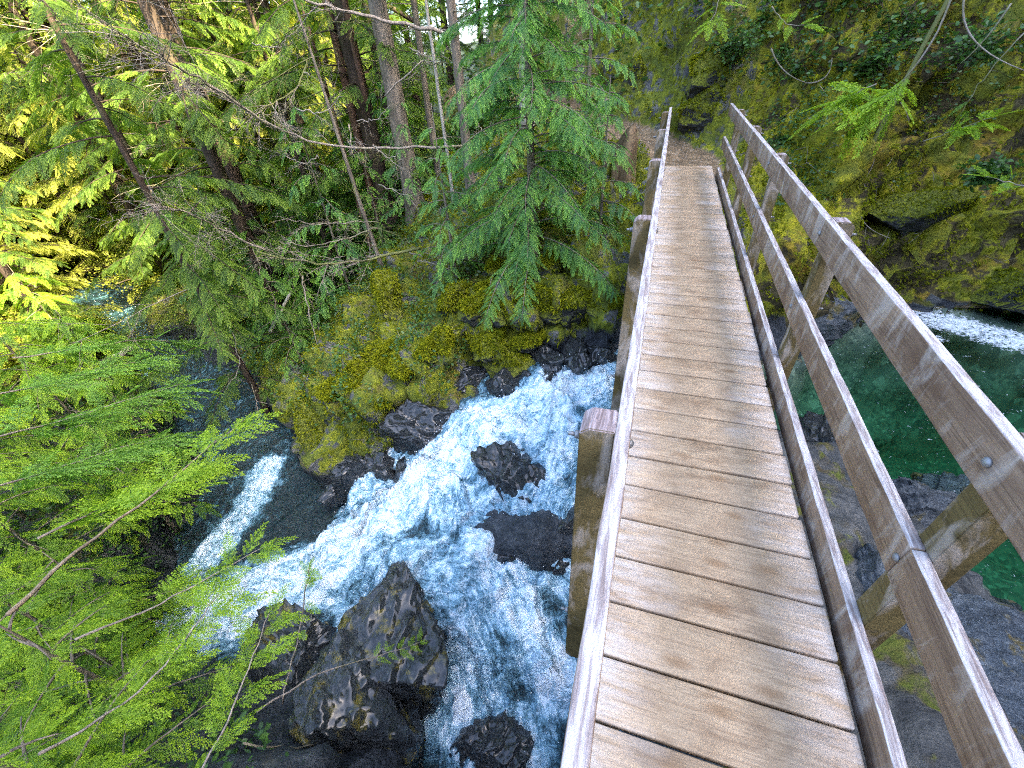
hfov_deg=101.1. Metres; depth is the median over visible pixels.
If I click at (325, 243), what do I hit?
bare branch
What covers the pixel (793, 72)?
shrub
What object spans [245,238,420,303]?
bare branch
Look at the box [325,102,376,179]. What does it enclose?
bare branch
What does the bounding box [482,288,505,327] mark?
mossy boulder
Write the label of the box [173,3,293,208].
conifer
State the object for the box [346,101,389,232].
forest sapling
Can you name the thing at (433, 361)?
mossy boulder
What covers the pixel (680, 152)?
path
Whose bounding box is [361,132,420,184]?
bare branch
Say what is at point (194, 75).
bare branch
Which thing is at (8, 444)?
cedar sapling
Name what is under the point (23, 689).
cedar sapling
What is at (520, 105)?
tree
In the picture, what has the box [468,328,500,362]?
mossy boulder
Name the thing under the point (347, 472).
bank rock
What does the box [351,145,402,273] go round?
forest sapling
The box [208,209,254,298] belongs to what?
forest sapling
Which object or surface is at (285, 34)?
sunlit tree
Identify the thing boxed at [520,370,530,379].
bank rock
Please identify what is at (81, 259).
sunlit tree
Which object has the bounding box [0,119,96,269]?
conifer
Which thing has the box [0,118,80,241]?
sunlit tree
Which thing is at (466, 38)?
sky
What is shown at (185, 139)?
conifer
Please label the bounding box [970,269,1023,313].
mossy boulder
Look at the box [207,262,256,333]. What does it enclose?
forest sapling
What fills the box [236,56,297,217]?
conifer
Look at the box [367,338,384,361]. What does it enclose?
mossy boulder
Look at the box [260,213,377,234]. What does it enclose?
bare branch
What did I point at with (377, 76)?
conifer
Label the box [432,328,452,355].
mossy boulder
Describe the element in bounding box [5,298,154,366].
sunlit shrub
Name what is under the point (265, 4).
conifer
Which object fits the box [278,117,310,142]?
bare branch
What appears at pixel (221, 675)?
cedar branch
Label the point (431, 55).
bare branch
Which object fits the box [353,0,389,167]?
conifer
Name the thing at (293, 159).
bare branch
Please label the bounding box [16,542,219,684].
cedar sapling
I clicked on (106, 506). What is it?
cedar branch
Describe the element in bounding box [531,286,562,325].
mossy boulder
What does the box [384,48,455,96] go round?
bare branch
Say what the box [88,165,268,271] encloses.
bare branch
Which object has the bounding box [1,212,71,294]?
conifer
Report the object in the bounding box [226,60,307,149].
bare branch
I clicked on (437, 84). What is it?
tree
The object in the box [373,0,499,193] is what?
tree
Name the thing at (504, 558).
rock slab
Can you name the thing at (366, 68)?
conifer
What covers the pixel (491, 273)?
mossy boulder
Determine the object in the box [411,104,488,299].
cedar tree
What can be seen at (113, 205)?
conifer
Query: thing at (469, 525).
spray droplets
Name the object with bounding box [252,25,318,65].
bare branch
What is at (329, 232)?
forest sapling
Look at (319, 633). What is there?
rock ridge
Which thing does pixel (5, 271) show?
conifer
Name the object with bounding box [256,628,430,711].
cedar branch
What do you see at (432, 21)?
conifer
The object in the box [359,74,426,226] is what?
forest sapling
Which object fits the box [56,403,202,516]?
cedar sapling
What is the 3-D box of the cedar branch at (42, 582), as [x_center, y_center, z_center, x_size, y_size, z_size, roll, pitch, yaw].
[-2.866,0.780,3.530,1.141,0.858,2.350,9,40,15]
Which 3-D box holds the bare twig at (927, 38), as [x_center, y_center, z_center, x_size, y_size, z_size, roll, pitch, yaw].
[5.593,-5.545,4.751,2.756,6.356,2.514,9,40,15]
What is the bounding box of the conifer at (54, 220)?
[0,72,94,268]
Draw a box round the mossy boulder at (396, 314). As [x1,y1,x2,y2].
[372,269,404,320]
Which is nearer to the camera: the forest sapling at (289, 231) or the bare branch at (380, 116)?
the bare branch at (380, 116)
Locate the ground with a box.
[0,0,1023,767]
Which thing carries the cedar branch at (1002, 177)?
attached to the cliff
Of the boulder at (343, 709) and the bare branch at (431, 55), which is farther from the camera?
the bare branch at (431, 55)
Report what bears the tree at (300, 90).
on the ground
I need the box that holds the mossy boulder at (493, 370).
[481,336,535,377]
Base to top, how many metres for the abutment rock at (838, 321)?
1.243 m
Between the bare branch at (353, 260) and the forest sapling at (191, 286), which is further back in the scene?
the forest sapling at (191, 286)
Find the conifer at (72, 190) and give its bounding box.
[0,0,217,303]
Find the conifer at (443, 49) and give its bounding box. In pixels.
[423,4,454,94]
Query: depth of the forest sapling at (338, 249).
8.56 m
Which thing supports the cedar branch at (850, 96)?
attached to the cliff
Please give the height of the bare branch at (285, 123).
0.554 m
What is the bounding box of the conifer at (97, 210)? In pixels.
[8,20,121,260]
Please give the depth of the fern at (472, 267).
7.04 m
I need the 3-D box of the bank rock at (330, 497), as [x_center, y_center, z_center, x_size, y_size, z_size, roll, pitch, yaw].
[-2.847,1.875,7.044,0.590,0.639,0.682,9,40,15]
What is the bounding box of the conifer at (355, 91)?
[215,0,461,237]
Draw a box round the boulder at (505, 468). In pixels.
[470,440,545,503]
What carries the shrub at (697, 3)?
on the ground
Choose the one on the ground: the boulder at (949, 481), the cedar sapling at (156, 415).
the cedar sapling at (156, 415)
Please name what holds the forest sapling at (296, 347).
on the ground
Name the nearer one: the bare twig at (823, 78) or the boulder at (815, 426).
the boulder at (815, 426)
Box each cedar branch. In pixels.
[0,351,186,405]
[0,375,223,439]
[0,428,216,493]
[5,408,283,615]
[12,327,224,367]
[37,458,244,538]
[38,567,277,755]
[74,521,297,640]
[194,583,309,767]
[243,742,312,748]
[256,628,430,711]
[280,557,322,704]
[687,0,746,44]
[771,6,833,40]
[788,81,876,139]
[811,0,951,160]
[922,108,1020,148]
[949,33,1023,129]
[963,165,1023,193]
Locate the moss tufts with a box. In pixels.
[240,0,1023,467]
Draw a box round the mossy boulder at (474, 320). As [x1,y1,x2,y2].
[456,297,483,327]
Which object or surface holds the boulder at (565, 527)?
on the ground
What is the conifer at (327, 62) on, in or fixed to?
on the ground
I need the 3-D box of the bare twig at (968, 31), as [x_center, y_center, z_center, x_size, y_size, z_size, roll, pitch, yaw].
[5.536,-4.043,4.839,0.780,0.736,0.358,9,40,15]
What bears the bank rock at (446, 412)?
on the ground
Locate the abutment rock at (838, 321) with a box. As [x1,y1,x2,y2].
[814,294,859,347]
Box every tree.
[0,0,274,345]
[0,0,328,434]
[0,0,349,307]
[0,0,459,207]
[0,1,186,257]
[0,2,121,282]
[0,32,160,235]
[0,33,91,242]
[0,62,215,233]
[0,69,49,240]
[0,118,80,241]
[0,160,112,270]
[1,35,98,244]
[1,92,77,270]
[4,1,435,170]
[12,253,79,292]
[16,1,466,64]
[48,0,324,306]
[139,0,347,233]
[167,0,366,287]
[189,2,408,114]
[230,0,405,267]
[254,0,422,251]
[322,0,460,176]
[325,0,443,225]
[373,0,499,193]
[400,0,453,203]
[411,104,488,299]
[435,0,633,330]
[517,2,534,134]
[542,0,640,183]
[565,77,643,264]
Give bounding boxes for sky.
[80,0,496,53]
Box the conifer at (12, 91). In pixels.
[0,8,160,257]
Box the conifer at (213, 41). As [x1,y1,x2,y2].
[171,0,264,209]
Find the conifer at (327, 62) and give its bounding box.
[272,0,385,198]
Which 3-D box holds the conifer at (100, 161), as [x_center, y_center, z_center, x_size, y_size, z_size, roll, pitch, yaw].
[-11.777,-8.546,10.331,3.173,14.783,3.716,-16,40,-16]
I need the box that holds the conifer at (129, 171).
[48,65,162,244]
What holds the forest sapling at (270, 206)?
on the ground
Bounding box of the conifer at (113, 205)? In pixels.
[41,104,152,288]
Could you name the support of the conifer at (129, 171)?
on the ground
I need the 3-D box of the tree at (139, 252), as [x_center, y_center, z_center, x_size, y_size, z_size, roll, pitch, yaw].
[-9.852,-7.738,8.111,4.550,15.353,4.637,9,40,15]
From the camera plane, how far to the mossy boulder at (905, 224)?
6.44 m
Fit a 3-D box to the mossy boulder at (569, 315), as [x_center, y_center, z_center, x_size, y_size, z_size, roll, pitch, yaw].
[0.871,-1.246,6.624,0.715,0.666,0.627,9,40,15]
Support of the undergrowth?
on the ground
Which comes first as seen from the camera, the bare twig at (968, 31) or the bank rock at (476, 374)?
the bare twig at (968, 31)
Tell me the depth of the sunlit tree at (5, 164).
18.49 m
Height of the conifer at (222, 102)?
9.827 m
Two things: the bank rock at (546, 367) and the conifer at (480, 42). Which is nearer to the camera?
the bank rock at (546, 367)
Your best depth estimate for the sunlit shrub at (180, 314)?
11.16 m
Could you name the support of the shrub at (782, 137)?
on the cliff
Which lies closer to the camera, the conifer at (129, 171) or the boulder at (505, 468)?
the boulder at (505, 468)
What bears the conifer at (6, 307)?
on the ground
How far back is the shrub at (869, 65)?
5.99 m
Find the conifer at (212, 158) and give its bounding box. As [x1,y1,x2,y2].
[52,0,335,330]
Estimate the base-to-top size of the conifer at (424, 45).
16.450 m
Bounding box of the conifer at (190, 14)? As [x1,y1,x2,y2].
[169,0,284,236]
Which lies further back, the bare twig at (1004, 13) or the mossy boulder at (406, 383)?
the mossy boulder at (406, 383)
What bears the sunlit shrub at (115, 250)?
on the ground
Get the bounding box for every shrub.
[0,297,107,385]
[0,298,69,337]
[0,367,19,406]
[1,371,22,401]
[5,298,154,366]
[57,246,99,271]
[70,234,172,284]
[78,227,234,323]
[146,271,262,332]
[674,0,732,28]
[698,10,778,86]
[731,0,811,38]
[760,23,842,86]
[763,130,794,146]
[795,0,890,28]
[829,40,911,90]
[836,0,969,63]
[895,10,1023,88]
[947,151,1023,197]
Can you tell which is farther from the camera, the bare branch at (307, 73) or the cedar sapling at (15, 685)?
the bare branch at (307, 73)
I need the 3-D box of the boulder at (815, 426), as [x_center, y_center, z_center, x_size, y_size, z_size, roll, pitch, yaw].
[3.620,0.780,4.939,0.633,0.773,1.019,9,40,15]
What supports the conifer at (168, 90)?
on the ground
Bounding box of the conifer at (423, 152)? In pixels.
[314,0,451,190]
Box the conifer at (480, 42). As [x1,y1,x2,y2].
[438,0,487,69]
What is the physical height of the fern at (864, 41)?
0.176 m
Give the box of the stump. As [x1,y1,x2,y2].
[610,123,638,193]
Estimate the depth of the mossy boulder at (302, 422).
7.50 m
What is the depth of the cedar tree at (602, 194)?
6.02 m
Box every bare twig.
[770,48,807,83]
[808,59,831,83]
[861,217,888,237]
[873,0,948,141]
[960,3,1011,63]
[962,0,1023,70]
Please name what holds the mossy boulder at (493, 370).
on the ground
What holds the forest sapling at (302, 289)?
on the ground
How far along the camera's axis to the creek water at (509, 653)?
5.68 m
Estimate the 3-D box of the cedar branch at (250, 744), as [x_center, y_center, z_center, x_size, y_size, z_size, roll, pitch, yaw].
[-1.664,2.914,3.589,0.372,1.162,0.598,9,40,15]
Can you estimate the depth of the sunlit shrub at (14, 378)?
9.56 m
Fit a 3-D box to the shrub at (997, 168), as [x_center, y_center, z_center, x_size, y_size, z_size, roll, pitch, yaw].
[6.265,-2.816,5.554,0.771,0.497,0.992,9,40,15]
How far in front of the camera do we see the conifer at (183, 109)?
15.76 m
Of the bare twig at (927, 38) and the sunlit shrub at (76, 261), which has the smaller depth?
the bare twig at (927, 38)
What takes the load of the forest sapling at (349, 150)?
on the ground
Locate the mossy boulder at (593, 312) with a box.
[586,292,623,317]
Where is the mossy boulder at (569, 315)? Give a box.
[559,288,587,328]
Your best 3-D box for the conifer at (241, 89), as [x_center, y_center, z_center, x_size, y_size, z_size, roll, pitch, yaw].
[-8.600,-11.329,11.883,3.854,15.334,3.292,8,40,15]
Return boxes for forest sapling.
[164,206,237,330]
[172,235,227,315]
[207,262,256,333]
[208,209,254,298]
[232,219,302,332]
[240,241,292,294]
[242,145,322,265]
[248,249,313,381]
[267,179,337,300]
[272,243,328,334]
[277,209,327,282]
[279,93,375,328]
[281,241,336,337]
[287,161,345,270]
[314,156,365,283]
[317,241,346,296]
[327,128,373,263]
[330,123,373,243]
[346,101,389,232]
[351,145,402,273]
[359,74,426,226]
[379,97,439,223]
[380,119,401,199]
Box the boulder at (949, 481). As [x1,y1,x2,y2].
[910,470,970,494]
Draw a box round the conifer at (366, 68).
[350,4,385,150]
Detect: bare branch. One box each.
[28,0,269,126]
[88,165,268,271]
[203,86,461,166]
[212,309,249,389]
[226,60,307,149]
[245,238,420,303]
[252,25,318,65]
[260,136,321,177]
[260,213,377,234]
[267,224,378,252]
[270,102,308,144]
[274,23,333,87]
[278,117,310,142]
[289,0,456,35]
[297,60,348,141]
[302,275,320,346]
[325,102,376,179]
[339,212,362,243]
[350,80,408,140]
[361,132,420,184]
[378,176,446,212]
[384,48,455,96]
[403,235,501,274]
[409,22,454,82]
[417,248,482,280]
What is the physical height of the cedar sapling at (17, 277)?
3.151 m
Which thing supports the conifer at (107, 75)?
on the ground
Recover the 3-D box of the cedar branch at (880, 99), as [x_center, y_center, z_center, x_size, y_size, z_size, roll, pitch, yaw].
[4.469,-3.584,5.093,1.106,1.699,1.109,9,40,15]
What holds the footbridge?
on the ground
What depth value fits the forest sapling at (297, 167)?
11.73 m
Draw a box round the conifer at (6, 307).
[0,233,57,318]
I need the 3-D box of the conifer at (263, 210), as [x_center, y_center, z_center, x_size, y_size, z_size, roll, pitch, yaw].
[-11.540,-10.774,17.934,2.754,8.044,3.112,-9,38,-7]
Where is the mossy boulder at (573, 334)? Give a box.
[570,320,587,336]
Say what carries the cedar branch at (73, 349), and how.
on the ground
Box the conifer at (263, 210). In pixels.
[183,23,277,211]
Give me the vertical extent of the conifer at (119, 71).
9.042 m
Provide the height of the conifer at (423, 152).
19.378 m
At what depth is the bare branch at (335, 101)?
5.77 m
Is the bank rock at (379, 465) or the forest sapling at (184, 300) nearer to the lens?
the bank rock at (379, 465)
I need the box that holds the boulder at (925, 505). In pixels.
[892,476,957,527]
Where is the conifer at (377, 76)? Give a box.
[289,0,451,205]
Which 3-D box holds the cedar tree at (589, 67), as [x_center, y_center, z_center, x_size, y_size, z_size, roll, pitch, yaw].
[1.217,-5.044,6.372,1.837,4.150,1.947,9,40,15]
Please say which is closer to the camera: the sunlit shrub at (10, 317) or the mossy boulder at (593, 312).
the mossy boulder at (593, 312)
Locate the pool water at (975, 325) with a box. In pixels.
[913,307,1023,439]
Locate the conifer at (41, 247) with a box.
[0,143,123,356]
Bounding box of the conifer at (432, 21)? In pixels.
[390,2,460,127]
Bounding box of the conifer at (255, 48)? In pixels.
[223,0,374,291]
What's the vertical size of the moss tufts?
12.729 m
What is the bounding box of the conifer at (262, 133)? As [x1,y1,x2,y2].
[199,0,357,254]
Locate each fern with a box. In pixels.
[245,358,260,371]
[283,399,294,420]
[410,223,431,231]
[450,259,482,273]
[753,29,794,36]
[841,39,882,45]
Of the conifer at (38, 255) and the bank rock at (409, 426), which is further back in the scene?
the conifer at (38, 255)
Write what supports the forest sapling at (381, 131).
on the ground
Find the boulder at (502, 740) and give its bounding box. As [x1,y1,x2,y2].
[449,709,534,767]
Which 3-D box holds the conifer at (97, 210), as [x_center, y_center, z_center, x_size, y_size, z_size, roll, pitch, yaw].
[-17.762,-10.115,16.416,2.511,11.698,2.940,-26,43,-25]
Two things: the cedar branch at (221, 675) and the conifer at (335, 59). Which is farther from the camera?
the conifer at (335, 59)
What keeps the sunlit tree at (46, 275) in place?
on the ground
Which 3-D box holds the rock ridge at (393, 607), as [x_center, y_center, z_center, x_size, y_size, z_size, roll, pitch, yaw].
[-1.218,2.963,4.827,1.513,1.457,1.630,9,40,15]
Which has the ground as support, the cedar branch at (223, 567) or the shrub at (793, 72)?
the cedar branch at (223, 567)
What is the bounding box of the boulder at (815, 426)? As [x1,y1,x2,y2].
[799,411,836,443]
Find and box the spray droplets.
[225,354,609,767]
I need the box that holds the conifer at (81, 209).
[24,108,112,259]
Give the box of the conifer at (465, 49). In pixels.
[407,0,488,87]
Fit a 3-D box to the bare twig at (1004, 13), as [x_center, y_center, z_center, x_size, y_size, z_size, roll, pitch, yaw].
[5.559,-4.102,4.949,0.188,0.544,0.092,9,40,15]
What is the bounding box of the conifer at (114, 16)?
[16,0,296,267]
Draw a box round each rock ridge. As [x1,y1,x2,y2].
[233,598,336,689]
[337,560,448,719]
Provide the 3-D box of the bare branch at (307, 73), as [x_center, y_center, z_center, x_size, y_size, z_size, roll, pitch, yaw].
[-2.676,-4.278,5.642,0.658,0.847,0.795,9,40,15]
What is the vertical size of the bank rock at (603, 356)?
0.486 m
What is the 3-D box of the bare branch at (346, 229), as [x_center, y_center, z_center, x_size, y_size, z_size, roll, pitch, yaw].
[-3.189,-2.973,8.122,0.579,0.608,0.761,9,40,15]
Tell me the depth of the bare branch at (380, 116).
6.47 m
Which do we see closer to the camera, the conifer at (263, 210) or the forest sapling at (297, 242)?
the forest sapling at (297, 242)
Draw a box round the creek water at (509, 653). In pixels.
[61,271,622,767]
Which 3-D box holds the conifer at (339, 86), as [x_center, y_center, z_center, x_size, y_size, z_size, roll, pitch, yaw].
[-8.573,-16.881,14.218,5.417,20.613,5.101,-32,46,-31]
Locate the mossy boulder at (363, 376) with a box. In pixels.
[350,364,368,388]
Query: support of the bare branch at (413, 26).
on the ground
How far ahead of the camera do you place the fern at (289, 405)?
7.82 m
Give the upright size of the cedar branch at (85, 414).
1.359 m
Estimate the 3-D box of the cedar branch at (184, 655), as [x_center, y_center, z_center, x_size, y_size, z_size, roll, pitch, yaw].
[-2.004,1.578,2.484,0.587,0.416,1.082,9,40,15]
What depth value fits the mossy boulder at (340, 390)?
6.67 m
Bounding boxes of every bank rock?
[316,483,347,507]
[319,482,331,488]
[329,452,387,494]
[365,451,394,481]
[377,399,445,455]
[393,456,406,483]
[437,407,459,424]
[456,365,486,393]
[484,366,519,397]
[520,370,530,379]
[529,343,564,371]
[539,362,556,381]
[562,335,591,374]
[586,344,616,367]
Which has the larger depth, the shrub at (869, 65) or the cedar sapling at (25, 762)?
the shrub at (869, 65)
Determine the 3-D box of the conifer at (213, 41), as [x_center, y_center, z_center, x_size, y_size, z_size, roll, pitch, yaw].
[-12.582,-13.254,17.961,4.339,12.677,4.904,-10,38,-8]
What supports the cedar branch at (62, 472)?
on the ground
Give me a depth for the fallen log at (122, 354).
10.18 m
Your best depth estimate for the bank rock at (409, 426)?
6.60 m
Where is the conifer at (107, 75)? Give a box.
[57,2,169,182]
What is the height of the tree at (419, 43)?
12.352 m
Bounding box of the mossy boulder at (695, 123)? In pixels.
[677,84,722,134]
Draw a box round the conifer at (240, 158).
[184,93,276,239]
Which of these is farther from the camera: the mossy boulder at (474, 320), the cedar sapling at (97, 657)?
the mossy boulder at (474, 320)
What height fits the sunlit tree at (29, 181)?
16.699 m
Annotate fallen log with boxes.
[64,346,134,383]
[268,291,291,332]
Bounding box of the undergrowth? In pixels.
[0,0,1023,767]
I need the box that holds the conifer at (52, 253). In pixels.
[0,182,102,320]
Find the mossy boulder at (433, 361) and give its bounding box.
[423,344,437,363]
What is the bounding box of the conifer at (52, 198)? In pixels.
[1,98,118,272]
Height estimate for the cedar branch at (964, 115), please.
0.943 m
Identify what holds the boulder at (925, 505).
on the ground
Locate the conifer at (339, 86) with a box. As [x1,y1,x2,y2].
[233,0,376,196]
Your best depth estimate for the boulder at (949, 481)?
4.60 m
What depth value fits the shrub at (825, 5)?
6.14 m
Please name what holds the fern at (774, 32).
on the ground
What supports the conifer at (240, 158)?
on the ground
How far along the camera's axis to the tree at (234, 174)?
8.65 m
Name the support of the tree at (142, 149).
on the ground
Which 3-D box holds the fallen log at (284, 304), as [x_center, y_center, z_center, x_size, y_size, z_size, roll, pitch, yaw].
[-4.497,-1.405,8.190,0.175,0.561,0.787,9,40,15]
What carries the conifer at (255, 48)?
on the ground
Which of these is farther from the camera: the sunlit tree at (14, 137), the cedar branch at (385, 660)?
the sunlit tree at (14, 137)
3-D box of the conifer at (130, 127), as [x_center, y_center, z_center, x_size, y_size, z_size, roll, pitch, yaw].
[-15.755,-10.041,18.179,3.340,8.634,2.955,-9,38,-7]
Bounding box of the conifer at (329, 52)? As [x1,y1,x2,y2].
[292,3,385,185]
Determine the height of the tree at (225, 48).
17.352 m
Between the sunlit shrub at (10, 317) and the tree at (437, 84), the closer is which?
the tree at (437, 84)
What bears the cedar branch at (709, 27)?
on the ground
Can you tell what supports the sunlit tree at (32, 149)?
on the ground
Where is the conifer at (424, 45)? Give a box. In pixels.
[388,4,443,128]
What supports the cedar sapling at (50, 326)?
on the ground
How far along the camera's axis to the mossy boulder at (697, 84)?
7.29 m
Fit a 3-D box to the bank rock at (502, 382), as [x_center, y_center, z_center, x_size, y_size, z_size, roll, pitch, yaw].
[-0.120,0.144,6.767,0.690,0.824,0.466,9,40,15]
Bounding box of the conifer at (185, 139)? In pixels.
[147,59,230,268]
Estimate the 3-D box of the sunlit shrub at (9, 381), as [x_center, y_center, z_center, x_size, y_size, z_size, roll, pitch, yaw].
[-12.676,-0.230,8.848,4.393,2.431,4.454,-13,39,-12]
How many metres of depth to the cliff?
6.61 m
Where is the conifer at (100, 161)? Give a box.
[0,0,187,306]
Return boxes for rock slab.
[496,554,515,563]
[854,543,1023,738]
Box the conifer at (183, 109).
[122,6,232,228]
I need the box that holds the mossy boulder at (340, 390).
[334,363,359,396]
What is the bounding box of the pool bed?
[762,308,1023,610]
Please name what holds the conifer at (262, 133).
on the ground
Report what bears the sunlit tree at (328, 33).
on the ground
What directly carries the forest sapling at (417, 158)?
on the ground
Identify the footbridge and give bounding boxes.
[560,103,1023,767]
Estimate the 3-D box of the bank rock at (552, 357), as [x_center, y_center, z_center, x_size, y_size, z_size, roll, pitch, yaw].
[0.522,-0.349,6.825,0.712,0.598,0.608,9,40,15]
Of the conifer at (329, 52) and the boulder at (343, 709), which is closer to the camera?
the boulder at (343, 709)
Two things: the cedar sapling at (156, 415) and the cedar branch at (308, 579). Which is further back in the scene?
the cedar sapling at (156, 415)
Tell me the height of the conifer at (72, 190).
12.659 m
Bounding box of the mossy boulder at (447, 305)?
[436,283,466,315]
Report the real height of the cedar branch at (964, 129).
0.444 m
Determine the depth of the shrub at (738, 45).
6.82 m
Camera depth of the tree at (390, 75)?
7.73 m
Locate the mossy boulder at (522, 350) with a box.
[513,335,542,352]
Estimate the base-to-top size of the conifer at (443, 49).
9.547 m
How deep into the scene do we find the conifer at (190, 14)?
15.19 m
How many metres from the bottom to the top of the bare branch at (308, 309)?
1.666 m
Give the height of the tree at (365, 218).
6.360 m
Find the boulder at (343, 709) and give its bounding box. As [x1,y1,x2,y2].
[287,621,424,767]
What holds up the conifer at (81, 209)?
on the ground
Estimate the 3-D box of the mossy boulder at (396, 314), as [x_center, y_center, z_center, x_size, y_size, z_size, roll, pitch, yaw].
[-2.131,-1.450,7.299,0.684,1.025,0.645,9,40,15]
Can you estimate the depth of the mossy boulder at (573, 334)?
6.77 m
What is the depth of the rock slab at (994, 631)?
2.42 m
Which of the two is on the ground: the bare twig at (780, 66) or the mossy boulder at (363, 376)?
the mossy boulder at (363, 376)
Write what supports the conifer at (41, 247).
on the ground
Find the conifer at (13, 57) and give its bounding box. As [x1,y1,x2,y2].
[0,2,159,213]
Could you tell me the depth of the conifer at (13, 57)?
15.84 m
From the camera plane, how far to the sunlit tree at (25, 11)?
12.35 m
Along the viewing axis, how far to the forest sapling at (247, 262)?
12.08 m
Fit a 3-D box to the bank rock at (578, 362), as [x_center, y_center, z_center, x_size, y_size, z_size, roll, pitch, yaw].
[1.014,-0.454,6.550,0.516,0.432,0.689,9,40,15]
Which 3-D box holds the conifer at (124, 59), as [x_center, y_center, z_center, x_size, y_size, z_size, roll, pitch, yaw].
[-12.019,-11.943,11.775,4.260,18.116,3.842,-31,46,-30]
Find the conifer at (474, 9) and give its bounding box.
[457,0,499,53]
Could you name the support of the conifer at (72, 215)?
on the ground
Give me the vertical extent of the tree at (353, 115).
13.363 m
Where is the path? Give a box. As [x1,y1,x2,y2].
[445,76,723,183]
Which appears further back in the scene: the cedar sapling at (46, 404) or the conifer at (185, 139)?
the conifer at (185, 139)
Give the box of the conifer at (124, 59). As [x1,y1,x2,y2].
[60,0,259,228]
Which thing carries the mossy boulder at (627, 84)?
on the ground
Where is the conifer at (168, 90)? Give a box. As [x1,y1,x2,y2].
[124,5,217,209]
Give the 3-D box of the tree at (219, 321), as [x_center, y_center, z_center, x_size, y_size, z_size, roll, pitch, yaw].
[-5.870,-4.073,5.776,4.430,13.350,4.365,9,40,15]
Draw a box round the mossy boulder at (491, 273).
[488,262,507,276]
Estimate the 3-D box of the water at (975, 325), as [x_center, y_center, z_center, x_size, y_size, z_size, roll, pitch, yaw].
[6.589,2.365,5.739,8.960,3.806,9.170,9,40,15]
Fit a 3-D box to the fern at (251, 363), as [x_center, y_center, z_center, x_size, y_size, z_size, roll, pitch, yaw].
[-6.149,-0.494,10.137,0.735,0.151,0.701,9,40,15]
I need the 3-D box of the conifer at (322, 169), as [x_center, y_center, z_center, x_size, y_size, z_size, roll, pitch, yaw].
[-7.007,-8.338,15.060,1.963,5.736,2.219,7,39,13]
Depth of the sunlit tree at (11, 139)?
18.05 m
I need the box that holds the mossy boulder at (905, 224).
[862,186,977,237]
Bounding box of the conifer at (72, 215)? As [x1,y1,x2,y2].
[0,57,118,290]
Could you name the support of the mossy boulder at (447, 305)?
on the ground
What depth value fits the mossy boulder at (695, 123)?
7.63 m
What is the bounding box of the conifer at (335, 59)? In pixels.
[321,2,370,140]
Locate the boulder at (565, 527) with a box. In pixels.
[545,504,574,575]
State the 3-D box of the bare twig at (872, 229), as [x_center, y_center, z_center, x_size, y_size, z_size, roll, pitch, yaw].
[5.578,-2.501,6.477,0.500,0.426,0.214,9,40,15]
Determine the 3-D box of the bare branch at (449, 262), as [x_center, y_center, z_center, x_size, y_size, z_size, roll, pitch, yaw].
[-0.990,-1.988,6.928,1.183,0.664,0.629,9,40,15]
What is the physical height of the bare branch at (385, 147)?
1.255 m
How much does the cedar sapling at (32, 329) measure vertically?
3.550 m
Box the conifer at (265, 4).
[209,0,369,236]
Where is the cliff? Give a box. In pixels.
[737,0,1023,350]
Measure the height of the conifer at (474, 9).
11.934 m
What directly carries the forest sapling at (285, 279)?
on the ground
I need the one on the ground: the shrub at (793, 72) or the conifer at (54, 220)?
the conifer at (54, 220)
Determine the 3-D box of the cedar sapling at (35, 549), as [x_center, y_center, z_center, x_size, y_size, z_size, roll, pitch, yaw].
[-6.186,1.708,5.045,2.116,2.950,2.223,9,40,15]
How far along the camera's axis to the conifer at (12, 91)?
14.12 m
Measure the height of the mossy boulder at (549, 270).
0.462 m
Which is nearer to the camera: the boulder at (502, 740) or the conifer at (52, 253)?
the boulder at (502, 740)
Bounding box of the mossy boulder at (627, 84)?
[611,59,646,97]
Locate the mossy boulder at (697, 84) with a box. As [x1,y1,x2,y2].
[685,45,743,99]
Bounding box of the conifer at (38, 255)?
[10,228,51,270]
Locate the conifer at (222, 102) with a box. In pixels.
[179,0,320,230]
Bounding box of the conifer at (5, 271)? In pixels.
[0,178,124,374]
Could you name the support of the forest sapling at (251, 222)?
on the ground
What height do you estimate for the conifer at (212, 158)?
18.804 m
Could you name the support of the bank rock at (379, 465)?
on the ground
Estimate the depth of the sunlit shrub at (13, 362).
10.12 m
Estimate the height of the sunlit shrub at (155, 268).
2.898 m
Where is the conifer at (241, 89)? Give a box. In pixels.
[176,0,336,231]
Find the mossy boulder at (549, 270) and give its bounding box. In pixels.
[537,248,564,275]
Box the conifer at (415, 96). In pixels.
[369,0,452,153]
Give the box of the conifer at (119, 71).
[86,0,272,265]
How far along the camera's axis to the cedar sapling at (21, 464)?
5.92 m
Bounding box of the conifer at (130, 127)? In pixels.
[82,37,164,196]
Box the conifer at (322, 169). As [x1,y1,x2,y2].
[286,63,347,213]
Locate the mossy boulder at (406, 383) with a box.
[390,353,413,385]
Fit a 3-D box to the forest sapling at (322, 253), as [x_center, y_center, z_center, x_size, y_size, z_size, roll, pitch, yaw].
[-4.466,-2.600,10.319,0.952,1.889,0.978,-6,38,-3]
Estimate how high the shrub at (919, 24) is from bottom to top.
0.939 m
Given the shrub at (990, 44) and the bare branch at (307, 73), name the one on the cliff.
the shrub at (990, 44)
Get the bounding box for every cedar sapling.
[0,266,164,392]
[0,294,131,430]
[0,333,143,477]
[0,390,72,454]
[0,407,114,538]
[0,458,162,641]
[0,554,145,712]
[0,559,218,764]
[0,589,262,767]
[0,643,248,767]
[0,655,107,759]
[0,671,126,767]
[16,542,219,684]
[42,310,181,427]
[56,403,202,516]
[75,366,194,470]
[90,450,221,554]
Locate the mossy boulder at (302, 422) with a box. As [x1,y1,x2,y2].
[293,391,326,452]

